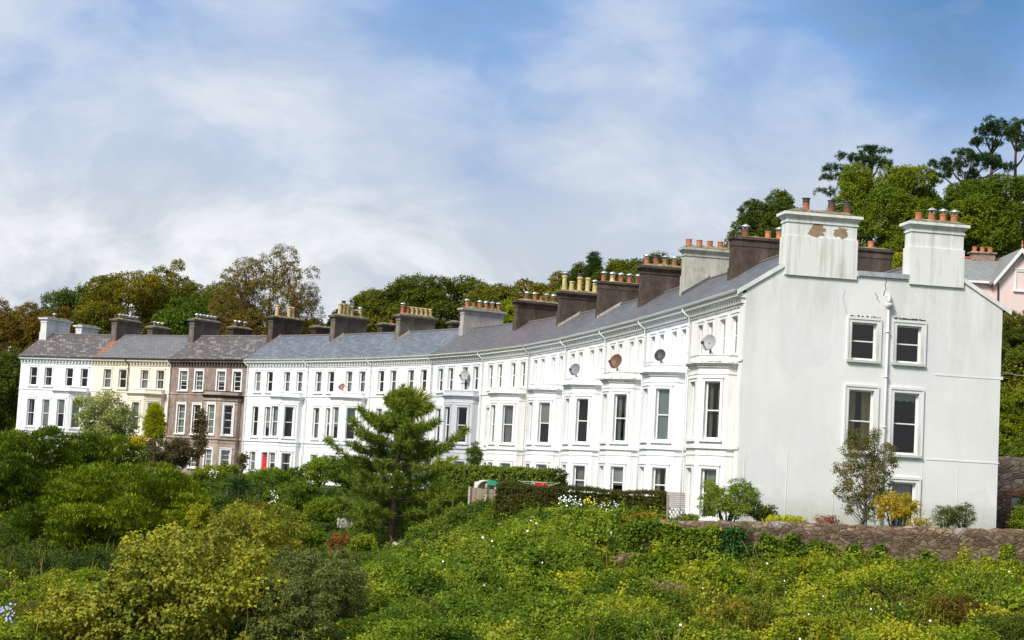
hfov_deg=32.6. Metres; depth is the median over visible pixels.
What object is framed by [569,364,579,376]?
satellite dish
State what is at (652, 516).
shrub
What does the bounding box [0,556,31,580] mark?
shrub
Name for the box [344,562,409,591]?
shrub
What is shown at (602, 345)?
window
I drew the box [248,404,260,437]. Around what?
window
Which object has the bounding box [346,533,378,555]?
shrub
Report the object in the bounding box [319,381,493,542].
pine tree
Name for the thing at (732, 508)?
shrub
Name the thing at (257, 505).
shrub
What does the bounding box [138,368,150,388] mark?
window
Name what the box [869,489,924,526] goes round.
maple bush
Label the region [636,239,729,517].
terraced house
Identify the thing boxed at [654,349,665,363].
satellite dish
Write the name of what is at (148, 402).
window
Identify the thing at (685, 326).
window
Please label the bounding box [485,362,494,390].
window
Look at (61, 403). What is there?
window
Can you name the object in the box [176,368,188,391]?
window
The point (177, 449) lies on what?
purple shrub
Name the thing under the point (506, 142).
sky
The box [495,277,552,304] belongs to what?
deciduous tree
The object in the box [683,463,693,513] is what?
window
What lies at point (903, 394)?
window
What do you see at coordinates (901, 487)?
window
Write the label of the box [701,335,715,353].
satellite dish
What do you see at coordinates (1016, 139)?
pine tree
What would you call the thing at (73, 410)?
window
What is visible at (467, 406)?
window
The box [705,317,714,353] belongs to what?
window
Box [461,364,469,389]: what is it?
window
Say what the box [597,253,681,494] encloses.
terraced house
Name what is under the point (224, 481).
cordyline
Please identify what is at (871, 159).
pine tree
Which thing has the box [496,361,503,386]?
window
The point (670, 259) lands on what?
deciduous tree
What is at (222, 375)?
window
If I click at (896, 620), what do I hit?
undergrowth
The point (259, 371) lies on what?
window
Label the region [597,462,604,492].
window
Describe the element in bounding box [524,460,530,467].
window
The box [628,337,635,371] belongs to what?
window
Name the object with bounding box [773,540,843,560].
ivy
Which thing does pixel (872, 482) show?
birch tree
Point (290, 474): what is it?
shrub
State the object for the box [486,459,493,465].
window
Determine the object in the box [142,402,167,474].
golden conifer
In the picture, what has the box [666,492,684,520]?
slatted arbour
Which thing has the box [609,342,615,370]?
window
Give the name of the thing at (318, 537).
shrub
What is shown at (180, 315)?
deciduous tree
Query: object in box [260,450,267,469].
door
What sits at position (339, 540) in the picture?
shrub
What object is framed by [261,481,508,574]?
ground cover
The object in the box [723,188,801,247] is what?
deciduous tree
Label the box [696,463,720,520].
window
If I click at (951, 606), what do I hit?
bramble
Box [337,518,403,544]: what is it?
path
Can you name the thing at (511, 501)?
hedge
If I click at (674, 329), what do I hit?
window
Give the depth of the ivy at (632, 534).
59.16 m
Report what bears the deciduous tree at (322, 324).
on the terrain at (327, 488)
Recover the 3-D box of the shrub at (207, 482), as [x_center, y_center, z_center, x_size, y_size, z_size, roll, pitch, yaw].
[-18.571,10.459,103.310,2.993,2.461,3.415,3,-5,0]
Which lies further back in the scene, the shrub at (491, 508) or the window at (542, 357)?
the window at (542, 357)
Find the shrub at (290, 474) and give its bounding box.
[246,466,311,486]
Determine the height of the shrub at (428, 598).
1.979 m
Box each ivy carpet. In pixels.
[348,495,681,639]
[484,497,673,547]
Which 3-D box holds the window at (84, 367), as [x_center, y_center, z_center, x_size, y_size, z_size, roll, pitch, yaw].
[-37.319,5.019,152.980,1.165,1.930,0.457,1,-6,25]
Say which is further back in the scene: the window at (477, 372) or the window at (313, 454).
the window at (313, 454)
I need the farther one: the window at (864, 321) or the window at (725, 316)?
the window at (725, 316)
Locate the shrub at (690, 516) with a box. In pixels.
[673,513,699,520]
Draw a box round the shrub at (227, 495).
[209,493,229,499]
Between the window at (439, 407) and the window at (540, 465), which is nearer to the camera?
the window at (540, 465)
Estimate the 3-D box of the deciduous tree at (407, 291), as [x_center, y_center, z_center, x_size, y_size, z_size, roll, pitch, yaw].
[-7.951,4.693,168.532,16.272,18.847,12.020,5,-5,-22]
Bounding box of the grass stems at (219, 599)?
[2,485,493,639]
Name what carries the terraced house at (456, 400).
on the terrain at (327, 488)
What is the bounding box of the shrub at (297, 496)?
[262,478,329,512]
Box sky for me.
[0,0,1023,349]
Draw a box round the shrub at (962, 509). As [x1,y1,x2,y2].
[946,501,976,527]
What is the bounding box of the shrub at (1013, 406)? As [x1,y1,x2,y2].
[999,386,1023,444]
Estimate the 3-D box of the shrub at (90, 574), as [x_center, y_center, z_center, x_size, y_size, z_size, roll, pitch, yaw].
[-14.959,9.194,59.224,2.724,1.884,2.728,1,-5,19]
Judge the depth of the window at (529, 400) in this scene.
104.55 m
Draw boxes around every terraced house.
[15,313,109,461]
[90,313,189,472]
[162,313,268,475]
[240,305,330,477]
[301,301,395,485]
[364,302,459,488]
[424,299,513,486]
[477,291,557,466]
[522,272,596,473]
[558,271,639,492]
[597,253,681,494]
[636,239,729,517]
[679,197,1011,529]
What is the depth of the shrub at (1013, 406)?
92.04 m
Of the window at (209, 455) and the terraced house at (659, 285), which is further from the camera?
the window at (209, 455)
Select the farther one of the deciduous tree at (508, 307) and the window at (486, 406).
the deciduous tree at (508, 307)
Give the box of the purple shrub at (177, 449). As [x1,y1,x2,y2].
[145,435,202,478]
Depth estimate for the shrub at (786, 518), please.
62.88 m
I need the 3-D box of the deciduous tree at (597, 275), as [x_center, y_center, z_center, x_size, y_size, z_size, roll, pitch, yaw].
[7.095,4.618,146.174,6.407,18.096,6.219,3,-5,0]
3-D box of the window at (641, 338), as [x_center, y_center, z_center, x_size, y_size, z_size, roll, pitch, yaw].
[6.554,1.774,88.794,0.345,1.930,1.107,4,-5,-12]
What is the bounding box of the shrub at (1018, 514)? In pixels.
[1006,504,1023,529]
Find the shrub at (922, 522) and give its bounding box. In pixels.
[903,514,933,526]
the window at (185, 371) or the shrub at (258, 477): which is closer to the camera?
the shrub at (258, 477)
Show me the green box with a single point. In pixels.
(491, 483)
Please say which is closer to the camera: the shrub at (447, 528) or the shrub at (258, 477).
the shrub at (447, 528)
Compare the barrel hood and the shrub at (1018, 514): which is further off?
the barrel hood
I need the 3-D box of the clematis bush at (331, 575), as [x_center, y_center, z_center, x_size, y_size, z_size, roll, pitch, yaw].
[-5.251,7.508,46.505,3.070,3.218,3.006,3,-5,0]
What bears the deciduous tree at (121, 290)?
on the terrain at (327, 488)
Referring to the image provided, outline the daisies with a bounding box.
[558,495,580,508]
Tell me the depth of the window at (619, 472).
88.16 m
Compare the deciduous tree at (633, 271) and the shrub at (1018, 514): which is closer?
the shrub at (1018, 514)
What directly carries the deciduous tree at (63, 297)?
on the terrain at (327, 488)
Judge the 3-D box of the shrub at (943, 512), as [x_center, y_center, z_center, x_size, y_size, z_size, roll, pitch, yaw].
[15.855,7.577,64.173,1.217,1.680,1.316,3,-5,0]
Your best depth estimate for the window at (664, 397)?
81.00 m
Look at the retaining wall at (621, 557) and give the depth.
58.78 m
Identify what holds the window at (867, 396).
in the terraced house at (824, 329)
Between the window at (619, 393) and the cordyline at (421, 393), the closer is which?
the window at (619, 393)
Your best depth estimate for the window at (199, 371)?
146.36 m
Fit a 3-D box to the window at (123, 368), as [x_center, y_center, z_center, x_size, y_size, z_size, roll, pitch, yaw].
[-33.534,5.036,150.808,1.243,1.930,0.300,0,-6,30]
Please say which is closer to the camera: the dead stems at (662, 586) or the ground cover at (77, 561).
the dead stems at (662, 586)
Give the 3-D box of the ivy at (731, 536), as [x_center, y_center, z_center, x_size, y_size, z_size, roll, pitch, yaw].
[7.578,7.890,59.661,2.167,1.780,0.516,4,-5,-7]
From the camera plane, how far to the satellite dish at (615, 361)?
89.42 m
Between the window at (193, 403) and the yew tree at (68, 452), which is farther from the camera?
the window at (193, 403)
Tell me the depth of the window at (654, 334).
86.84 m
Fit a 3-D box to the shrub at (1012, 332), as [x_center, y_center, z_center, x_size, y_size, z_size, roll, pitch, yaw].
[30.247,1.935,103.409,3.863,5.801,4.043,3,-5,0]
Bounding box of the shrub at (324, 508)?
[302,496,357,521]
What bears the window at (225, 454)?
in the terraced house at (208, 370)
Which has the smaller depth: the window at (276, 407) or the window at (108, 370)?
the window at (276, 407)
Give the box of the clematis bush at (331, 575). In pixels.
[268,543,371,627]
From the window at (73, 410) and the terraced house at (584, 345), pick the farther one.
the window at (73, 410)
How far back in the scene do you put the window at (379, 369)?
130.71 m
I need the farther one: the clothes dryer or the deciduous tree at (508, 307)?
the deciduous tree at (508, 307)
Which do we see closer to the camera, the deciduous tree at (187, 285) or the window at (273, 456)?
the window at (273, 456)
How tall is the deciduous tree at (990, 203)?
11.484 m
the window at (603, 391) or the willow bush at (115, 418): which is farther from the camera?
the willow bush at (115, 418)
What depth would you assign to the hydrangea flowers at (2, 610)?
44.88 m
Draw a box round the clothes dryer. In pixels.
[518,480,559,486]
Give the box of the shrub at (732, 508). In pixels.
[695,477,763,520]
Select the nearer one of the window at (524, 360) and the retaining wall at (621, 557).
the retaining wall at (621, 557)
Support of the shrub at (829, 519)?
on the terrain at (327, 488)
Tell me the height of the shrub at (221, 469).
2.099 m
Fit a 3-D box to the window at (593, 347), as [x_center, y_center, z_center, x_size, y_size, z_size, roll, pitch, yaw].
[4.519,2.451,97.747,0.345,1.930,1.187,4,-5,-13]
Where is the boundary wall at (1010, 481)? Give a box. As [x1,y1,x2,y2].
[996,456,1023,528]
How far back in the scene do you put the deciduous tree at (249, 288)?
174.64 m
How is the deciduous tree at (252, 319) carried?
on the terrain at (327, 488)
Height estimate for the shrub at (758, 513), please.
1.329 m
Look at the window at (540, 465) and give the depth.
103.20 m
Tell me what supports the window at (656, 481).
in the terraced house at (703, 272)
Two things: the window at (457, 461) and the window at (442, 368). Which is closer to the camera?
the window at (457, 461)
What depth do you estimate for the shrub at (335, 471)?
110.61 m
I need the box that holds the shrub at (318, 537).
[286,521,329,550]
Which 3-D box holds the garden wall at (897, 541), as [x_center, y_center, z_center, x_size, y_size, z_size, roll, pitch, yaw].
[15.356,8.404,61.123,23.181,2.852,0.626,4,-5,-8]
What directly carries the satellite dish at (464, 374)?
attached to the terraced house at (456, 400)
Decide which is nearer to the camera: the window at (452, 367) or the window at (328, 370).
the window at (452, 367)
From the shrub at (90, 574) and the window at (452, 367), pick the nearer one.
the shrub at (90, 574)
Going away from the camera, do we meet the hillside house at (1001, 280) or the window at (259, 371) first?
the hillside house at (1001, 280)
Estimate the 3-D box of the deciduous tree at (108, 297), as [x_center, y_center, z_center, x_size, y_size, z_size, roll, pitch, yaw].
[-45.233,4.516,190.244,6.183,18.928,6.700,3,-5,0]
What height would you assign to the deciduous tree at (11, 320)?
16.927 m
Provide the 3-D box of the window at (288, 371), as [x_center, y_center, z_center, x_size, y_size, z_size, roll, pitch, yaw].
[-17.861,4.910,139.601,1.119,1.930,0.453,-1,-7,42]
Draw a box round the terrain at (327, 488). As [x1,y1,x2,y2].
[4,474,904,638]
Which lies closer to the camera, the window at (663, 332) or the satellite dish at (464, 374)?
the window at (663, 332)
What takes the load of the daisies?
on the terrain at (327, 488)
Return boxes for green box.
[487,479,498,486]
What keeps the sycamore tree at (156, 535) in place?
on the terrain at (327, 488)
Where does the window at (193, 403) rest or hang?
in the terraced house at (208, 370)
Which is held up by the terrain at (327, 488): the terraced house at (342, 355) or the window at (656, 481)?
the terraced house at (342, 355)
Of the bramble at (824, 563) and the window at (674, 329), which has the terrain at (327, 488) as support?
the bramble at (824, 563)
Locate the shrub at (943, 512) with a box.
[930,504,961,527]
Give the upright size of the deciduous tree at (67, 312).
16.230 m
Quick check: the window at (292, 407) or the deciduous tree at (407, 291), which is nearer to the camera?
the window at (292, 407)
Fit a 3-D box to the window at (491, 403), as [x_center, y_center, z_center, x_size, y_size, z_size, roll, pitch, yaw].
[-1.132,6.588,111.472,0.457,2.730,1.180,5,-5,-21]
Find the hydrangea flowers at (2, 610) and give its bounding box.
[0,603,15,621]
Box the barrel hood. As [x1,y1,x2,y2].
[474,480,495,488]
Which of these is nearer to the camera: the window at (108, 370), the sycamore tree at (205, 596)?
the sycamore tree at (205, 596)
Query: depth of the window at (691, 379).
74.48 m
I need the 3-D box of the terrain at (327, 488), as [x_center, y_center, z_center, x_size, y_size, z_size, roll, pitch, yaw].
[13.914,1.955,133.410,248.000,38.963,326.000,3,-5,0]
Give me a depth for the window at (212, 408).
143.02 m
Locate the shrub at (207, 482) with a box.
[202,478,222,492]
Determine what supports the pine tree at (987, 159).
on the terrain at (327, 488)
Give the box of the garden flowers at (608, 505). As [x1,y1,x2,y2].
[594,501,618,511]
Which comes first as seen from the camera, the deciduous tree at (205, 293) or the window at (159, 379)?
the window at (159, 379)
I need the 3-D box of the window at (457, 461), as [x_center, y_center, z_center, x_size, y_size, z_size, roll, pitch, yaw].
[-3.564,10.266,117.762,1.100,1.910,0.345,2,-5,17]
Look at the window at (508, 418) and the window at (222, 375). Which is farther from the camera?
the window at (222, 375)
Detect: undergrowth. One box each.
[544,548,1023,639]
[629,539,1023,588]
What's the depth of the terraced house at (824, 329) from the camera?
73.39 m
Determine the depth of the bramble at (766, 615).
44.16 m
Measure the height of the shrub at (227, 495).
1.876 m
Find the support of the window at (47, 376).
in the terraced house at (57, 370)
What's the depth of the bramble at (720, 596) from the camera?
49.36 m
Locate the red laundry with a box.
[535,482,546,487]
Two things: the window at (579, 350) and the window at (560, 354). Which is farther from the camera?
the window at (560, 354)
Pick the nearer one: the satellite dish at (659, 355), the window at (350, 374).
the satellite dish at (659, 355)
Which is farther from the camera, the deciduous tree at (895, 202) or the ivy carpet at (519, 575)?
the deciduous tree at (895, 202)
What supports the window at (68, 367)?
in the terraced house at (57, 370)
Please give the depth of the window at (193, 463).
145.79 m
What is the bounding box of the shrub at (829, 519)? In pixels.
[812,514,842,523]
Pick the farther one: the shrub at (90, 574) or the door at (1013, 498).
the door at (1013, 498)
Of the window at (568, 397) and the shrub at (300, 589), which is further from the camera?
the window at (568, 397)
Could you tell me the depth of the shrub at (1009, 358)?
98.26 m
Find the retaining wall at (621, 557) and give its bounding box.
[612,552,635,562]
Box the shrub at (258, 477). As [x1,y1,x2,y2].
[236,471,279,485]
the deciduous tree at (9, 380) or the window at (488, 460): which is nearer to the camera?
the window at (488, 460)
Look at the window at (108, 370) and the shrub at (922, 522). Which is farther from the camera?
the window at (108, 370)
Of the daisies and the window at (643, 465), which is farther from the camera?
the window at (643, 465)
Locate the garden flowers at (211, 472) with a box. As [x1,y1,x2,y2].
[209,469,217,496]
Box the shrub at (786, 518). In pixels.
[762,514,808,522]
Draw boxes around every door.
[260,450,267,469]
[1010,496,1023,527]
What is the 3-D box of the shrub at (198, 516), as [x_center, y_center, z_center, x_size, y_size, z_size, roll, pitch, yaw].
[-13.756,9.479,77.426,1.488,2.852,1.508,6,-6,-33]
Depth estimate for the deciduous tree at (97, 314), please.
174.87 m
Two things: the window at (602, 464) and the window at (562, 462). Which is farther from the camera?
the window at (562, 462)
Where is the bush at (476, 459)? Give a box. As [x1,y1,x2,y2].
[464,441,484,465]
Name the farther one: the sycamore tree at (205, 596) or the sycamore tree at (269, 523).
the sycamore tree at (269, 523)
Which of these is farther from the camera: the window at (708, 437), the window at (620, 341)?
the window at (620, 341)
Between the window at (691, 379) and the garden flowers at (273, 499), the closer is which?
the window at (691, 379)
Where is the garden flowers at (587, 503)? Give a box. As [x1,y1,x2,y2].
[583,496,594,509]
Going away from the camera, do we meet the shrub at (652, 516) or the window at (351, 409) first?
the shrub at (652, 516)
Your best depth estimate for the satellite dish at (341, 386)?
132.88 m
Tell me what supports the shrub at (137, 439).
on the terrain at (327, 488)
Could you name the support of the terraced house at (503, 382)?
on the terrain at (327, 488)
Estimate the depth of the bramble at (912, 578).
53.93 m
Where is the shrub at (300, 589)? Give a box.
[232,574,345,639]
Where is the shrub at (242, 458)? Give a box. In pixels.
[236,451,250,474]
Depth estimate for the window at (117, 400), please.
150.69 m
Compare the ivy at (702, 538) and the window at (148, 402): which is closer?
the ivy at (702, 538)
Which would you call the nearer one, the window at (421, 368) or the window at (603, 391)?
the window at (603, 391)
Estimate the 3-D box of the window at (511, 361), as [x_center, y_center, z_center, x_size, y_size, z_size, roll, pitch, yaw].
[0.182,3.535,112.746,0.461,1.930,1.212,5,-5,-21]
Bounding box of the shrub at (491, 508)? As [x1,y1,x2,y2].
[484,498,505,520]
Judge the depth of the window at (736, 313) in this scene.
74.08 m
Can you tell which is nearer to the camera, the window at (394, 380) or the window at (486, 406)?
the window at (486, 406)
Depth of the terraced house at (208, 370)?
146.07 m
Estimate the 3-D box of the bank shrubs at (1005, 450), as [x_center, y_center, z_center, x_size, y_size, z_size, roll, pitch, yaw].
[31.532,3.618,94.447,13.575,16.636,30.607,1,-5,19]
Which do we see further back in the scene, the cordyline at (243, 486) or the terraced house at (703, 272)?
the cordyline at (243, 486)
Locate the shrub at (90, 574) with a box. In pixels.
[33,565,111,586]
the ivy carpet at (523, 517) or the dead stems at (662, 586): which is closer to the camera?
the dead stems at (662, 586)
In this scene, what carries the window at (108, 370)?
in the terraced house at (131, 365)
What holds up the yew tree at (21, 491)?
on the terrain at (327, 488)
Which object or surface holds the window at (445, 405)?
in the terraced house at (456, 400)
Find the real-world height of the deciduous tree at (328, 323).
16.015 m
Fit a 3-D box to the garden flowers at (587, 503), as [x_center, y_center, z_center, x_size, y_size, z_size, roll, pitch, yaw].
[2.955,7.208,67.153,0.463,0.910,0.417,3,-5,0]
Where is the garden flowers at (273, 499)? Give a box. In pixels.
[269,490,277,518]
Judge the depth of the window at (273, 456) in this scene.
137.86 m
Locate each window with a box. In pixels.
[23,396,36,427]
[26,365,38,386]
[39,397,51,427]
[41,365,53,386]
[54,397,66,428]
[63,366,74,386]
[68,398,81,429]
[78,366,89,388]
[100,367,112,388]
[115,367,127,389]
[115,400,125,426]
[127,400,140,431]
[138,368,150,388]
[143,400,158,432]
[154,368,165,389]
[173,402,186,434]
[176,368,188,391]
[186,446,195,468]
[189,402,201,434]
[192,369,204,391]
[202,447,213,467]
[205,402,216,435]
[215,369,226,390]
[219,447,231,464]
[220,402,234,436]
[231,369,242,391]
[246,449,256,471]
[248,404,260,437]
[251,369,262,392]
[260,404,270,437]
[263,369,274,392]
[267,403,279,437]
[267,450,276,467]
[279,450,292,470]
[280,404,295,438]
[282,369,291,391]
[294,369,304,392]
[309,405,320,439]
[309,452,317,460]
[312,369,323,393]
[322,405,330,439]
[325,369,335,393]
[330,404,340,440]
[342,405,357,440]
[344,369,353,391]
[357,369,367,392]
[374,406,383,432]
[375,368,385,393]
[387,368,397,392]
[406,367,415,389]
[419,367,428,392]
[433,406,442,444]
[435,366,444,392]
[442,404,451,443]
[446,365,454,389]
[453,458,465,464]
[454,404,469,444]
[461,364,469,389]
[471,363,479,390]
[482,404,488,445]
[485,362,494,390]
[486,402,496,444]
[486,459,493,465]
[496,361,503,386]
[497,460,512,466]
[498,402,515,445]
[509,359,516,386]
[519,358,526,387]
[524,399,533,444]
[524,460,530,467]
[532,357,538,382]
[533,399,552,445]
[533,461,549,468]
[539,355,545,382]
[550,354,556,382]
[557,352,564,383]
[561,395,570,444]
[561,461,567,479]
[569,350,576,377]
[570,461,587,491]
[571,395,591,444]
[577,348,583,377]
[588,346,595,377]
[596,344,603,377]
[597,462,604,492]
[598,390,608,443]
[607,462,626,493]
[608,390,629,444]
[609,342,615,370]
[617,340,623,370]
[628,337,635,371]
[636,335,643,371]
[638,384,649,442]
[638,462,645,494]
[648,463,669,496]
[649,332,656,363]
[649,384,673,443]
[657,330,665,363]
[670,327,678,363]
[679,324,687,363]
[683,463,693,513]
[684,376,697,441]
[696,320,704,353]
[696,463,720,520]
[697,376,723,441]
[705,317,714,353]
[718,314,727,353]
[729,310,739,354]
[842,384,877,455]
[846,317,880,363]
[888,477,919,526]
[890,387,923,457]
[891,320,925,366]
[1013,268,1023,291]
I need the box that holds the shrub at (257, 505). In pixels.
[230,501,272,527]
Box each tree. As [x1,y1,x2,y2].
[0,297,44,434]
[0,346,20,431]
[0,424,96,498]
[0,441,46,518]
[2,496,109,545]
[17,572,195,639]
[18,305,76,349]
[32,460,212,553]
[39,282,93,316]
[41,429,153,487]
[66,300,116,333]
[72,269,181,334]
[74,524,305,639]
[91,276,125,313]
[104,520,228,608]
[134,258,203,332]
[150,294,227,334]
[158,479,215,523]
[183,280,241,332]
[191,408,209,469]
[204,499,312,577]
[206,242,325,334]
[238,303,265,334]
[301,317,325,334]
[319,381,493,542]
[325,307,349,326]
[348,271,490,332]
[460,283,509,308]
[494,298,513,323]
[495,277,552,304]
[533,270,563,291]
[537,285,568,301]
[554,260,586,290]
[568,268,623,290]
[582,251,604,288]
[604,257,643,280]
[623,263,662,282]
[641,251,681,265]
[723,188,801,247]
[813,143,894,239]
[826,161,940,255]
[830,427,901,524]
[892,251,902,269]
[921,188,981,256]
[927,147,1017,189]
[939,172,1023,257]
[968,113,1016,242]
[994,117,1023,201]
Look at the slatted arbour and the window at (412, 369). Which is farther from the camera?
the window at (412, 369)
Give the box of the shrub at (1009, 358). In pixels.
[1000,337,1023,395]
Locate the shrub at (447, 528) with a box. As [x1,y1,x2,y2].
[436,523,467,544]
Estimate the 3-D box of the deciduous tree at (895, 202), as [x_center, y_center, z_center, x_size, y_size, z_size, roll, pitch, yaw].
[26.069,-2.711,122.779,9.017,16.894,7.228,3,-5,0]
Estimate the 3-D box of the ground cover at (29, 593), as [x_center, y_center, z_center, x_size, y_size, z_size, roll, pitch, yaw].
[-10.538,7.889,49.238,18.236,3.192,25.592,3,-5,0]
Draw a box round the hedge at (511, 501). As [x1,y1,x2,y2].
[494,480,669,518]
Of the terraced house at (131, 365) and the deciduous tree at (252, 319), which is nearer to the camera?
the terraced house at (131, 365)
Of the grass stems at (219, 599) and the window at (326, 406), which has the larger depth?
the window at (326, 406)
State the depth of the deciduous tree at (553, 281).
168.44 m
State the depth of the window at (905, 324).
73.68 m
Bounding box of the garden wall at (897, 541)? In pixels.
[629,519,1023,563]
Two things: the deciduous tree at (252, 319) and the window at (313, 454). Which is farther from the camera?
the deciduous tree at (252, 319)
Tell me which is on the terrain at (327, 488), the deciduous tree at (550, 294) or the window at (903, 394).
the deciduous tree at (550, 294)
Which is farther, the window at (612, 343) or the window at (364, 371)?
the window at (364, 371)
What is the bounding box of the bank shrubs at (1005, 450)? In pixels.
[998,391,1023,526]
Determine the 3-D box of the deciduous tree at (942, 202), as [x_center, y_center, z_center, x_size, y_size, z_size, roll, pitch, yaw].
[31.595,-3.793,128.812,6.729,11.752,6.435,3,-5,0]
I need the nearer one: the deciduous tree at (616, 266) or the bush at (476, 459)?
the bush at (476, 459)
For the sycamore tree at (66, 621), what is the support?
on the terrain at (327, 488)
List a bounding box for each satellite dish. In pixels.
[338,383,344,391]
[459,370,468,385]
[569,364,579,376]
[608,354,621,370]
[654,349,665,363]
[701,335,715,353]
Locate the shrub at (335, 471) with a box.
[320,455,376,490]
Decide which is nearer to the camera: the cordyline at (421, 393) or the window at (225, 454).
the cordyline at (421, 393)
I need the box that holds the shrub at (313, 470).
[299,454,334,487]
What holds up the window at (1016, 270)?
in the hillside house at (1001, 280)
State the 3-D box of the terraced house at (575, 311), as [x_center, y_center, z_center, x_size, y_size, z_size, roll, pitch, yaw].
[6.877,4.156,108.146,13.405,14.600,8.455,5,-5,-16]
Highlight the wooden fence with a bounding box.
[468,483,495,503]
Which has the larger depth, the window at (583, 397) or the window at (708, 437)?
the window at (583, 397)
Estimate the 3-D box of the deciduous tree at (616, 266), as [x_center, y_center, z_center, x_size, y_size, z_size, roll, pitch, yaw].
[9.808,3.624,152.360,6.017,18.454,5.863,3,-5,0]
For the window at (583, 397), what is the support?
in the terraced house at (584, 345)
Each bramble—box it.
[587,568,645,592]
[614,606,668,621]
[663,585,733,623]
[693,594,797,639]
[768,611,862,639]
[796,552,890,580]
[849,565,943,592]
[905,591,991,630]
[946,575,1023,606]
[965,610,1023,639]
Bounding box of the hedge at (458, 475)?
[427,462,569,491]
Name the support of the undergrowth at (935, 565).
on the terrain at (327, 488)
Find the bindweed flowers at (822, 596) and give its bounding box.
[679,563,1009,639]
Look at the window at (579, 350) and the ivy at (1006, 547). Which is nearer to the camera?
the ivy at (1006, 547)
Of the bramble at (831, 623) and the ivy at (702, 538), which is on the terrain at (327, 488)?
the bramble at (831, 623)
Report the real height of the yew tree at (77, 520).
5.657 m
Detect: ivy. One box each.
[615,517,676,555]
[639,520,724,560]
[709,525,763,563]
[751,530,933,562]
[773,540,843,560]
[981,543,1013,563]
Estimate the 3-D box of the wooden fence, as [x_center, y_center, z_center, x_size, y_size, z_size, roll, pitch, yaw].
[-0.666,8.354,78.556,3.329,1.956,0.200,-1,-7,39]
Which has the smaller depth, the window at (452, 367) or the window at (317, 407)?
the window at (452, 367)
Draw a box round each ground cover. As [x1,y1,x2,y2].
[0,469,309,577]
[0,553,450,639]
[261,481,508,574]
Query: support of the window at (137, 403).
in the terraced house at (131, 365)
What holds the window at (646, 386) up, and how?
in the terraced house at (703, 272)
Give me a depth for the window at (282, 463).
137.39 m
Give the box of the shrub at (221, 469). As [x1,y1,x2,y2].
[190,462,241,477]
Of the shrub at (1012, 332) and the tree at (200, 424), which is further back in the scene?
the tree at (200, 424)
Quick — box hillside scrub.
[5,349,1023,449]
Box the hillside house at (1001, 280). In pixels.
[964,240,1023,326]
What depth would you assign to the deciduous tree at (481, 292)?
163.71 m
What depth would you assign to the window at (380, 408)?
130.52 m
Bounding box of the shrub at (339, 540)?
[326,532,353,554]
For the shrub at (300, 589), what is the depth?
42.41 m
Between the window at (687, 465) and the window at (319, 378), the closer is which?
the window at (687, 465)
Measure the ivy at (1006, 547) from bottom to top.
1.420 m
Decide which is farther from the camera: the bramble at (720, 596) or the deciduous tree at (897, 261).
the deciduous tree at (897, 261)
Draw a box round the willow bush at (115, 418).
[72,389,142,445]
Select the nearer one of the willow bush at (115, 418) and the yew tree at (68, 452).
the yew tree at (68, 452)
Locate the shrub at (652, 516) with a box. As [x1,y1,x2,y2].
[622,510,668,521]
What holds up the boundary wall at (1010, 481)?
on the terrain at (327, 488)
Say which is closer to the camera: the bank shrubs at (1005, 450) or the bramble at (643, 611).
the bramble at (643, 611)
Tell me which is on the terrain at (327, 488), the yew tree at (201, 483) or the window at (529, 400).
the yew tree at (201, 483)
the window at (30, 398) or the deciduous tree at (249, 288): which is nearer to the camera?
the window at (30, 398)
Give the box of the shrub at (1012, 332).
[1002,310,1023,365]
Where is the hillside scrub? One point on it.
(1009, 388)
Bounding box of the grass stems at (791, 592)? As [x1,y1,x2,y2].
[551,535,1023,639]
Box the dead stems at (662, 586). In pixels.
[644,578,686,590]
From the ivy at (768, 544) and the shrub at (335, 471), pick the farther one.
the shrub at (335, 471)
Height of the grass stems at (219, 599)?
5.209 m
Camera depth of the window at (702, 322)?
79.13 m
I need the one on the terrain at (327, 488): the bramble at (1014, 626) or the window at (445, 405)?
the bramble at (1014, 626)
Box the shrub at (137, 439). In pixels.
[125,434,148,459]
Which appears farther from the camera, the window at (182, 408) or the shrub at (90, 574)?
the window at (182, 408)
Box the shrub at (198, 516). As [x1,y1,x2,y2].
[184,502,215,536]
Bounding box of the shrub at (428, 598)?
[385,594,451,620]
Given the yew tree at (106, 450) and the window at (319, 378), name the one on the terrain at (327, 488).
the yew tree at (106, 450)
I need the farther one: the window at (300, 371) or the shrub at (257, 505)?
the window at (300, 371)
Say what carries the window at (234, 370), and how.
in the terraced house at (208, 370)
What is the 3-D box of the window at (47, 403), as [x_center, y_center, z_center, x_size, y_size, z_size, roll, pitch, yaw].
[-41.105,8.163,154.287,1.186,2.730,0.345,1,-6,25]
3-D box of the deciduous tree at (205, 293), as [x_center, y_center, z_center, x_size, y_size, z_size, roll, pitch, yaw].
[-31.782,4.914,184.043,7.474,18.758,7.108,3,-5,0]
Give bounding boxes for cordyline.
[217,473,232,494]
[225,473,253,498]
[404,380,435,421]
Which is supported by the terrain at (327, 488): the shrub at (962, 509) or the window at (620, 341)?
the shrub at (962, 509)
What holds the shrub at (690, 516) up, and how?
on the terrain at (327, 488)
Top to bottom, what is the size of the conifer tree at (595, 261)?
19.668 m
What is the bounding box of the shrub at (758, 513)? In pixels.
[748,504,779,521]
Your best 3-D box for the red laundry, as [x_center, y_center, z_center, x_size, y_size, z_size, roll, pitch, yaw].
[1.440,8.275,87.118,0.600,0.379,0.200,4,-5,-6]
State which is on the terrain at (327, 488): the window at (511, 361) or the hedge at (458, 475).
the hedge at (458, 475)
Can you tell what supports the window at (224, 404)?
in the terraced house at (208, 370)
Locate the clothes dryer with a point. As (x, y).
(540, 482)
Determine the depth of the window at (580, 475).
95.52 m
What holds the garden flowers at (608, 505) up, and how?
on the terrain at (327, 488)

